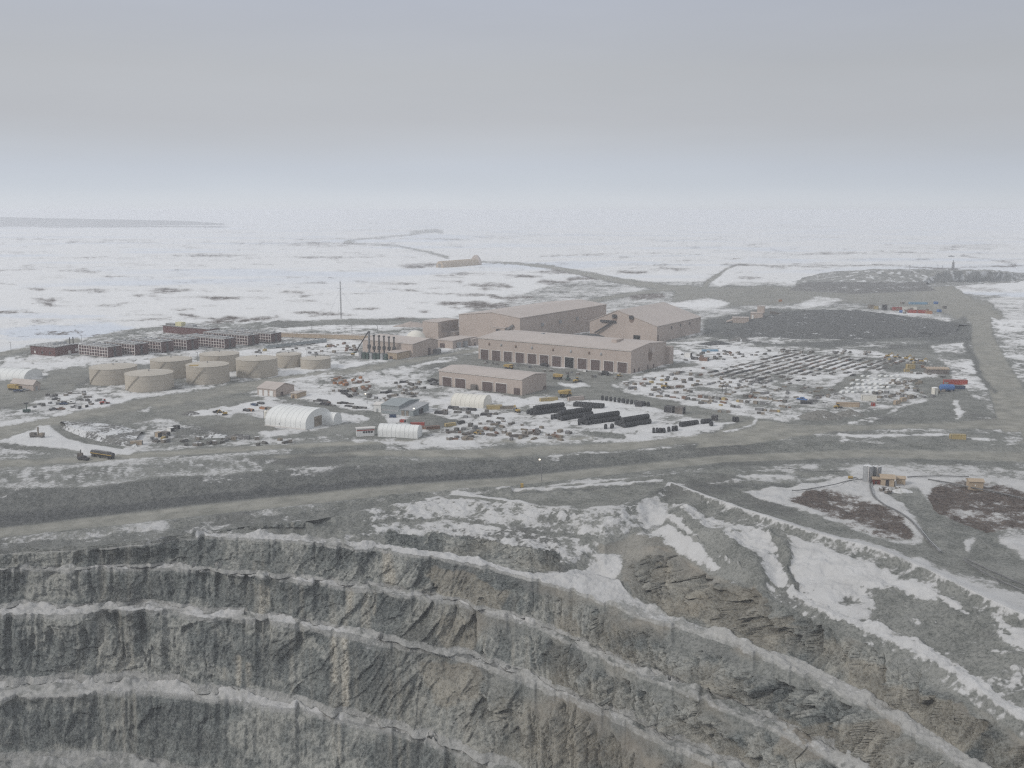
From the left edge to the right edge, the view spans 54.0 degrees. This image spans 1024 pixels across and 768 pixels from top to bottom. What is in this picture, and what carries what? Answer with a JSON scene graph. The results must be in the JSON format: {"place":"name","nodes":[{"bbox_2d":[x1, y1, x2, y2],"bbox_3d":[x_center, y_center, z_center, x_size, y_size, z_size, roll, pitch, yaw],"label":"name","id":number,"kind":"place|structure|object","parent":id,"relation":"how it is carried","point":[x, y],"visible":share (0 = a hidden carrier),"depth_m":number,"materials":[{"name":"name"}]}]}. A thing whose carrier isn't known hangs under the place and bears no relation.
{"place":"outdoors","nodes":[
{"label":"outdoors","id":0,"kind":"place"},
{"bbox_2d":[0,217,223,225],"bbox_3d":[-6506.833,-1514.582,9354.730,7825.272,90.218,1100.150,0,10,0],"label":"shore hills","id":1,"kind":"structure","parent":0,"point":[14,221],"depth_m":9102.41,"materials":[{"name":"snow"}]},
{"bbox_2d":[0,214,1023,613],"bbox_3d":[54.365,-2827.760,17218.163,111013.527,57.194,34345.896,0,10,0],"label":"ground","id":2,"kind":"structure","parent":0,"point":[102,284],"depth_m":921.01,"materials":[{"name":"snow"}]},
{"bbox_2d":[7,384,20,389],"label":"lorry","id":3,"kind":"object","parent":2,"relation":"on","point":[12,386],"visible":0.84,"depth_m":850.60,"materials":[{"name":"yellow paint"}]},
{"bbox_2d":[0,367,42,379],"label":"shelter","id":4,"kind":"object","parent":2,"relation":"on","point":[12,373],"visible":0.98,"depth_m":906.13,"materials":[{"name":"white fabric"}]},
{"bbox_2d":[10,378,40,390],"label":"parts store","id":5,"kind":"structure","parent":2,"relation":"on","point":[31,385],"depth_m":850.08,"materials":[{"name":"metal"}]},
{"bbox_2d":[29,427,44,437],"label":"drill rig","id":6,"kind":"object","parent":2,"relation":"on","point":[36,434],"visible":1,"depth_m":672.00,"materials":[{"name":"metal"}]},
{"bbox_2d":[29,337,78,355],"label":"maroon office","id":7,"kind":"structure","parent":2,"relation":"on","point":[55,348],"depth_m":1057.25,"materials":[{"name":"metal"}]},
{"bbox_2d":[78,342,121,357],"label":"accommodation wing","id":8,"kind":"structure","parent":2,"relation":"on","point":[100,349],"depth_m":1044.00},
{"bbox_2d":[60,421,141,446],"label":"grey stockpile","id":9,"kind":"object","parent":2,"relation":"on","point":[121,435],"visible":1,"depth_m":677.12,"materials":[{"name":"gravel"}]},
{"bbox_2d":[90,449,114,458],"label":"tank trailer","id":10,"kind":"object","parent":2,"relation":"on","point":[101,453],"visible":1,"depth_m":616.90,"materials":[{"name":"metal"}]},
{"bbox_2d":[88,362,136,385],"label":"storage tank","id":11,"kind":"object","parent":2,"relation":"on","point":[107,374],"visible":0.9,"depth_m":873.73,"materials":[{"name":"metal"}]},
{"bbox_2d":[103,339,147,355],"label":"accommodation wing","id":12,"kind":"structure","parent":2,"relation":"on","point":[131,347],"depth_m":1055.65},
{"bbox_2d":[129,440,142,444],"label":"truck","id":13,"kind":"object","parent":2,"relation":"on","point":[138,442],"visible":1,"depth_m":650.68,"materials":[{"name":"grey metal"}]},
{"bbox_2d":[124,368,175,392],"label":"storage tank","id":14,"kind":"object","parent":2,"relation":"on","point":[146,380],"visible":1,"depth_m":843.44,"materials":[{"name":"metal"}]},
{"bbox_2d":[131,337,173,352],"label":"accommodation wing","id":15,"kind":"structure","parent":2,"relation":"on","point":[157,345],"depth_m":1075.35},
{"bbox_2d":[150,355,191,378],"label":"storage tank","id":16,"kind":"object","parent":2,"relation":"on","point":[177,364],"visible":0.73,"depth_m":908.41,"materials":[{"name":"metal"}]},
{"bbox_2d":[157,335,198,350],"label":"accommodation wing","id":17,"kind":"structure","parent":2,"relation":"on","point":[186,343],"depth_m":1096.10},
{"bbox_2d":[180,411,199,415],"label":"gravel heap","id":18,"kind":"object","parent":2,"relation":"on","point":[188,413],"visible":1,"depth_m":747.68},
{"bbox_2d":[162,321,218,334],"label":"core block","id":19,"kind":"structure","parent":2,"relation":"on","point":[182,328],"depth_m":1233.12,"materials":[{"name":"red"}]},
{"bbox_2d":[185,360,229,384],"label":"storage tank","id":20,"kind":"object","parent":2,"relation":"on","point":[213,372],"visible":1,"depth_m":877.86,"materials":[{"name":"metal"}]},
{"bbox_2d":[182,333,235,348],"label":"accommodation wing","id":21,"kind":"structure","parent":2,"relation":"on","point":[216,341],"depth_m":1111.22,"materials":[{"name":"metal"}]},
{"bbox_2d":[202,433,228,437],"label":"gravel heap","id":22,"kind":"object","parent":2,"relation":"on","point":[215,435],"visible":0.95,"depth_m":672.59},
{"bbox_2d":[199,350,238,371],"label":"storage tank","id":23,"kind":"object","parent":2,"relation":"on","point":[228,356],"visible":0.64,"depth_m":945.94,"materials":[{"name":"metal"}]},
{"bbox_2d":[203,330,258,345],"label":"accommodation wing","id":24,"kind":"structure","parent":2,"relation":"on","point":[247,339],"depth_m":1136.59,"materials":[{"name":"metal"}]},
{"bbox_2d":[225,433,244,439],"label":"gravel heap","id":25,"kind":"object","parent":2,"relation":"on","point":[240,437],"visible":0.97,"depth_m":668.64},
{"bbox_2d":[228,328,281,342],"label":"accommodation wing","id":26,"kind":"structure","parent":2,"relation":"on","point":[265,336],"depth_m":1158.00,"materials":[{"name":"metal"}]},
{"bbox_2d":[235,354,277,377],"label":"storage tank","id":27,"kind":"object","parent":2,"relation":"on","point":[257,366],"visible":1,"depth_m":912.88,"materials":[{"name":"metal"}]},
{"bbox_2d":[257,381,293,396],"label":"garage","id":28,"kind":"structure","parent":2,"relation":"on","point":[271,388],"depth_m":826.24,"materials":[{"name":"white paint"}]},
{"bbox_2d":[276,351,301,367],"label":"storage tank","id":29,"kind":"object","parent":2,"relation":"on","point":[288,359],"visible":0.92,"depth_m":971.13,"materials":[{"name":"metal"}]},
{"bbox_2d":[264,338,326,348],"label":"grey corridor","id":30,"kind":"object","parent":2,"relation":"on","point":[290,344],"visible":0.88,"depth_m":1126.90,"materials":[{"name":"metal"}]},
{"bbox_2d":[265,404,329,429],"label":"fabric hall","id":31,"kind":"structure","parent":2,"relation":"on","point":[293,416],"depth_m":705.59,"materials":[{"name":"white fabric"}]},
{"bbox_2d":[314,415,321,426],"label":"door","id":32,"kind":"structure","parent":31,"relation":"in","point":[318,419],"depth_m":708.70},
{"bbox_2d":[290,390,305,398],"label":"pump house","id":33,"kind":"structure","parent":2,"relation":"on","point":[298,394],"depth_m":815.61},
{"bbox_2d":[300,355,330,368],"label":"storage tank","id":34,"kind":"object","parent":2,"relation":"on","point":[315,362],"visible":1,"depth_m":960.08,"materials":[{"name":"metal"}]},
{"bbox_2d":[281,332,372,339],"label":"covered corridor","id":35,"kind":"object","parent":2,"relation":"on","point":[322,335],"visible":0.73,"depth_m":1187.59,"materials":[{"name":"metal"}]},
{"bbox_2d":[323,412,341,424],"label":"fabric hall","id":36,"kind":"structure","parent":2,"relation":"on","point":[332,418],"depth_m":714.32,"materials":[{"name":"fabric"}]},
{"bbox_2d":[355,426,374,436],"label":"office trailer","id":37,"kind":"object","parent":2,"relation":"on","point":[365,431],"visible":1,"depth_m":677.57,"materials":[{"name":"white paint"}]},
{"bbox_2d":[373,401,383,412],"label":"white shed","id":38,"kind":"structure","parent":2,"relation":"on","point":[377,406],"depth_m":758.44,"materials":[{"name":"paint"}]},
{"bbox_2d":[386,349,410,359],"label":"generator annex","id":39,"kind":"object","parent":2,"relation":"on","point":[398,354],"visible":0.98,"depth_m":1029.34,"materials":[{"name":"metal"}]},
{"bbox_2d":[378,423,421,438],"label":"long fabric shelter","id":40,"kind":"object","parent":2,"relation":"on","point":[410,431],"visible":1,"depth_m":673.45,"materials":[{"name":"fabric"}]},
{"bbox_2d":[362,334,440,357],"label":"generator hall","id":41,"kind":"structure","parent":2,"relation":"on","point":[419,346],"depth_m":1058.81,"materials":[{"name":"grey metal"}]},
{"bbox_2d":[380,398,429,415],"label":"grey warehouse","id":42,"kind":"structure","parent":2,"relation":"on","point":[406,406],"depth_m":752.79,"materials":[{"name":"metal"}]},
{"bbox_2d":[392,321,422,326],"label":"gravel heap","id":43,"kind":"object","parent":2,"relation":"on","point":[412,324],"visible":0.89,"depth_m":1311.65,"materials":[{"name":"gravel"}]},
{"bbox_2d":[407,330,425,337],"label":"white dome","id":44,"kind":"structure","parent":2,"relation":"on","point":[415,333],"depth_m":1161.55,"materials":[{"name":"beige fabric"}]},
{"bbox_2d":[426,425,439,429],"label":"skip","id":45,"kind":"object","parent":2,"relation":"on","point":[433,427],"visible":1,"depth_m":697.61,"materials":[{"name":"metal"}]},
{"bbox_2d":[423,318,458,338],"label":"building","id":46,"kind":"structure","parent":2,"relation":"on","point":[438,328],"depth_m":1181.08,"materials":[{"name":"metal"}]},
{"bbox_2d":[437,335,476,348],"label":"link block","id":47,"kind":"structure","parent":2,"relation":"on","point":[454,342],"depth_m":1113.91,"materials":[{"name":"metal"}]},
{"bbox_2d":[436,255,481,267],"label":"quonset hangar","id":48,"kind":"structure","parent":2,"relation":"on","point":[475,260],"depth_m":2729.92,"materials":[{"name":"metal"}]},
{"bbox_2d":[451,393,491,407],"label":"ribbed tent","id":49,"kind":"object","parent":2,"relation":"on","point":[471,400],"visible":0.99,"depth_m":778.27,"materials":[{"name":"beige fabric"}]},
{"bbox_2d":[469,337,477,345],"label":"annex","id":50,"kind":"object","parent":2,"relation":"on","point":[473,341],"visible":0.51,"depth_m":1130.48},
{"bbox_2d":[438,364,546,394],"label":"vehicle shed","id":51,"kind":"structure","parent":2,"relation":"on","point":[500,380],"depth_m":849.05,"materials":[{"name":"metal"}]},
{"bbox_2d":[442,376,451,386],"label":"door","id":52,"kind":"structure","parent":51,"relation":"in","point":[446,381],"depth_m":868.96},
{"bbox_2d":[455,378,465,388],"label":"door","id":53,"kind":"structure","parent":51,"relation":"in","point":[459,382],"depth_m":860.93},
{"bbox_2d":[482,381,492,391],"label":"door","id":54,"kind":"structure","parent":51,"relation":"in","point":[486,385],"depth_m":845.31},
{"bbox_2d":[495,382,506,392],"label":"door","id":55,"kind":"structure","parent":51,"relation":"in","point":[499,387],"depth_m":837.51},
{"bbox_2d":[486,404,502,409],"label":"timber stack","id":56,"kind":"object","parent":2,"relation":"on","point":[494,407],"visible":0.93,"depth_m":768.24,"materials":[{"name":"beige paint"}]},
{"bbox_2d":[0,484,1023,767],"bbox_3d":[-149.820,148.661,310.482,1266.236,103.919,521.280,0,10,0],"label":"pit","id":57,"kind":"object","parent":2,"relation":"in","point":[672,626],"visible":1,"depth_m":445.53,"materials":[{"name":"stone"}]},
{"bbox_2d":[458,299,606,336],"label":"processing hall","id":58,"kind":"structure","parent":2,"relation":"on","point":[569,316],"depth_m":1185.35,"materials":[{"name":"metal"}]},
{"bbox_2d":[539,397,557,401],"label":"flatbed box","id":59,"kind":"object","parent":2,"relation":"on","point":[548,399],"visible":1,"depth_m":801.84,"materials":[{"name":"beige paint"}]},
{"bbox_2d":[553,373,562,379],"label":"haul truck","id":60,"kind":"object","parent":2,"relation":"on","point":[558,376],"visible":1,"depth_m":903.85,"materials":[{"name":"yellow paint"}]},
{"bbox_2d":[558,389,571,397],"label":"haul truck","id":61,"kind":"object","parent":2,"relation":"on","point":[563,393],"visible":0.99,"depth_m":817.48,"materials":[{"name":"yellow paint"}]},
{"bbox_2d":[478,330,673,373],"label":"truck workshop","id":62,"kind":"structure","parent":2,"relation":"on","point":[619,355],"depth_m":979.44,"materials":[{"name":"metal"}]},
{"bbox_2d":[480,349,488,359],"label":"door","id":63,"kind":"structure","parent":62,"relation":"in","point":[484,353],"depth_m":1025.13,"materials":[{"name":"metal"}]},
{"bbox_2d":[492,350,500,360],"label":"door","id":64,"kind":"structure","parent":62,"relation":"in","point":[496,354],"depth_m":1017.15,"materials":[{"name":"metal"}]},
{"bbox_2d":[503,351,511,361],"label":"door","id":65,"kind":"structure","parent":62,"relation":"in","point":[507,355],"depth_m":1009.73,"materials":[{"name":"metal"}]},
{"bbox_2d":[515,352,523,362],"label":"door","id":66,"kind":"structure","parent":62,"relation":"in","point":[519,356],"depth_m":1001.63,"materials":[{"name":"metal"}]},
{"bbox_2d":[527,353,536,363],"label":"door","id":67,"kind":"structure","parent":62,"relation":"in","point":[531,358],"depth_m":993.59,"materials":[{"name":"metal"}]},
{"bbox_2d":[539,354,548,364],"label":"door","id":68,"kind":"structure","parent":62,"relation":"in","point":[542,358],"depth_m":985.86,"materials":[{"name":"metal"}]},
{"bbox_2d":[552,355,561,366],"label":"door","id":69,"kind":"structure","parent":62,"relation":"in","point":[556,360],"depth_m":977.71,"materials":[{"name":"metal"}]},
{"bbox_2d":[564,357,573,367],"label":"door","id":70,"kind":"structure","parent":62,"relation":"in","point":[568,361],"depth_m":970.10,"materials":[{"name":"metal"}]},
{"bbox_2d":[577,358,586,369],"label":"door","id":71,"kind":"structure","parent":62,"relation":"in","point":[581,362],"depth_m":962.08,"materials":[{"name":"metal"}]},
{"bbox_2d":[590,359,600,370],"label":"door","id":72,"kind":"structure","parent":62,"relation":"in","point":[594,363],"depth_m":954.25,"materials":[{"name":"metal"}]},
{"bbox_2d":[603,360,613,371],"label":"door","id":73,"kind":"structure","parent":62,"relation":"in","point":[607,365],"depth_m":946.24,"materials":[{"name":"metal"}]},
{"bbox_2d":[617,361,627,372],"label":"door","id":74,"kind":"structure","parent":62,"relation":"in","point":[622,367],"depth_m":938.19,"materials":[{"name":"metal"}]},
{"bbox_2d":[567,395,584,400],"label":"flatbed box","id":75,"kind":"object","parent":2,"relation":"on","point":[572,398],"visible":1,"depth_m":805.43,"materials":[{"name":"grey metal"}]},
{"bbox_2d":[635,400,643,406],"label":"steel bin","id":76,"kind":"object","parent":2,"relation":"on","point":[638,403],"visible":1,"depth_m":776.99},
{"bbox_2d":[590,302,700,340],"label":"gabled hall","id":77,"kind":"structure","parent":2,"relation":"on","point":[662,321],"depth_m":1185.94,"materials":[{"name":"metal"}]},
{"bbox_2d":[664,405,674,412],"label":"steel bin","id":78,"kind":"object","parent":2,"relation":"on","point":[669,408],"visible":1,"depth_m":754.56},
{"bbox_2d":[675,406,685,413],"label":"steel bin","id":79,"kind":"object","parent":2,"relation":"on","point":[680,409],"visible":1,"depth_m":751.69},
{"bbox_2d":[699,340,731,345],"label":"ore heap","id":80,"kind":"object","parent":2,"relation":"on","point":[715,342],"visible":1,"depth_m":1136.80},
{"bbox_2d":[726,316,748,322],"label":"dump hopper","id":81,"kind":"object","parent":2,"relation":"on","point":[734,319],"visible":0.96,"depth_m":1356.99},
{"bbox_2d":[729,337,750,340],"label":"gravel heap","id":82,"kind":"object","parent":2,"relation":"on","point":[738,339],"visible":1,"depth_m":1168.85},
{"bbox_2d":[750,305,764,318],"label":"crusher house","id":83,"kind":"structure","parent":2,"relation":"on","point":[760,312],"depth_m":1382.53,"materials":[{"name":"white paint"}]},
{"bbox_2d":[797,410,842,420],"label":"gravel heap","id":84,"kind":"object","parent":2,"relation":"on","point":[816,415],"visible":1,"depth_m":732.71,"materials":[{"name":"gravel"}]},
{"bbox_2d":[792,479,861,490],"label":"pipeline","id":85,"kind":"object","parent":2,"relation":"on","point":[826,485],"visible":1,"depth_m":551.89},
{"bbox_2d":[719,309,969,338],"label":"dark stockpile","id":86,"kind":"object","parent":2,"relation":"on","point":[830,324],"visible":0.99,"depth_m":1272.48,"materials":[{"name":"gravel"}]},
{"bbox_2d":[836,402,859,406],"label":"shipping container","id":87,"kind":"object","parent":2,"relation":"on","point":[850,404],"visible":0.89,"depth_m":778.14,"materials":[{"name":"metal"}]},
{"bbox_2d":[835,409,865,416],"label":"gravel heap","id":88,"kind":"object","parent":2,"relation":"on","point":[849,413],"visible":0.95,"depth_m":743.38,"materials":[{"name":"gravel"}]},
{"bbox_2d":[862,464,873,481],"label":"water tank","id":89,"kind":"object","parent":2,"relation":"on","point":[868,469],"visible":0.98,"depth_m":561.88,"materials":[{"name":"metal"}]},
{"bbox_2d":[861,394,876,400],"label":"site cabin","id":90,"kind":"object","parent":2,"relation":"on","point":[864,397],"visible":1,"depth_m":803.42,"materials":[{"name":"white metal"}]},
{"bbox_2d":[871,476,880,484],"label":"valve cabin","id":91,"kind":"object","parent":2,"relation":"on","point":[875,480],"visible":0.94,"depth_m":557.61,"materials":[{"name":"metal"}]},
{"bbox_2d":[873,465,881,476],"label":"water tank","id":92,"kind":"object","parent":2,"relation":"on","point":[877,470],"visible":0.67,"depth_m":564.21,"materials":[{"name":"metal"}]},
{"bbox_2d":[878,474,896,486],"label":"pump shed","id":93,"kind":"structure","parent":2,"relation":"on","point":[887,479],"depth_m":553.92,"materials":[{"name":"metal"}]},
{"bbox_2d":[896,476,905,484],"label":"side shed","id":94,"kind":"structure","parent":2,"relation":"on","point":[900,479],"depth_m":557.77,"materials":[{"name":"metal"}]},
{"bbox_2d":[892,488,912,493],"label":"snow heap","id":95,"kind":"object","parent":2,"relation":"on","point":[900,490],"visible":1,"depth_m":543.66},
{"bbox_2d":[869,480,940,551],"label":"pipeline","id":96,"kind":"object","parent":2,"relation":"on","point":[935,547],"visible":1,"depth_m":495.68,"materials":[{"name":"metal"}]},
{"bbox_2d":[871,482,940,550],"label":"pipeline","id":97,"kind":"object","parent":2,"relation":"on","point":[908,517],"visible":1,"depth_m":491.63,"materials":[{"name":"metal"}]},
{"bbox_2d":[905,364,915,368],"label":"material stack","id":98,"kind":"object","parent":2,"relation":"on","point":[910,366],"visible":0.95,"depth_m":963.45,"materials":[{"name":"beige paint"}]},
{"bbox_2d":[931,387,937,394],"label":"white tank","id":99,"kind":"object","parent":2,"relation":"on","point":[934,390],"visible":0.96,"depth_m":831.01,"materials":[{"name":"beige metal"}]},
{"bbox_2d":[923,366,949,373],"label":"ribbed store","id":100,"kind":"structure","parent":2,"relation":"on","point":[936,370],"depth_m":933.16,"materials":[{"name":"metal"}]},
{"bbox_2d":[907,475,968,476],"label":"pipeline","id":101,"kind":"object","parent":2,"relation":"on","point":[937,475],"visible":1,"depth_m":571.88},
{"bbox_2d":[939,384,954,391],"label":"blue tank","id":102,"kind":"object","parent":2,"relation":"on","point":[949,387],"visible":1,"depth_m":843.33,"materials":[{"name":"metal"}]},
{"bbox_2d":[943,379,967,384],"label":"shipping container","id":103,"kind":"object","parent":2,"relation":"on","point":[958,381],"visible":0.89,"depth_m":878.11,"materials":[{"name":"metal"}]},
{"bbox_2d":[949,434,966,439],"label":"shipping container","id":104,"kind":"object","parent":2,"relation":"on","point":[959,436],"visible":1,"depth_m":666.81,"materials":[{"name":"metal"}]},
{"bbox_2d":[966,478,984,490],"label":"lone shed","id":105,"kind":"structure","parent":2,"relation":"on","point":[975,482],"depth_m":548.49,"materials":[{"name":"metal"}]},
{"bbox_2d":[928,479,1023,498],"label":"pipeline","id":106,"kind":"object","parent":2,"relation":"on","point":[976,488],"visible":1,"depth_m":546.27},
{"bbox_2d":[963,559,1023,590],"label":"pipeline","id":107,"kind":"object","parent":2,"relation":"on","point":[992,576],"visible":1,"depth_m":414.48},
{"bbox_2d":[964,557,1023,584],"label":"pipeline","id":108,"kind":"object","parent":2,"relation":"on","point":[993,571],"visible":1,"depth_m":421.15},
{"bbox_2d":[0,449,1023,536],"bbox_3d":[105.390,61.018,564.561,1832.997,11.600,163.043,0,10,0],"label":"haul road","id":109,"kind":"structure","parent":0,"point":[210,509],"depth_m":575.20,"materials":[{"name":"gravel"}]},
{"bbox_2d":[0,0,1023,214],"label":"sky","id":110,"kind":"structure","parent":0,"point":[108,107],"materials":[{"name":"grey"}]},
{"bbox_2d":[790,281,935,293],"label":"waste rock terrace","id":111,"kind":"structure","parent":0,"point":[857,287],"depth_m":1909.75,"materials":[{"name":"gravel"}]},
{"bbox_2d":[791,269,1023,287],"bbox_3d":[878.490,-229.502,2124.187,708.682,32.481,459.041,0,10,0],"label":"waste rock hill","id":112,"kind":"structure","parent":0,"point":[938,278],"depth_m":2060.98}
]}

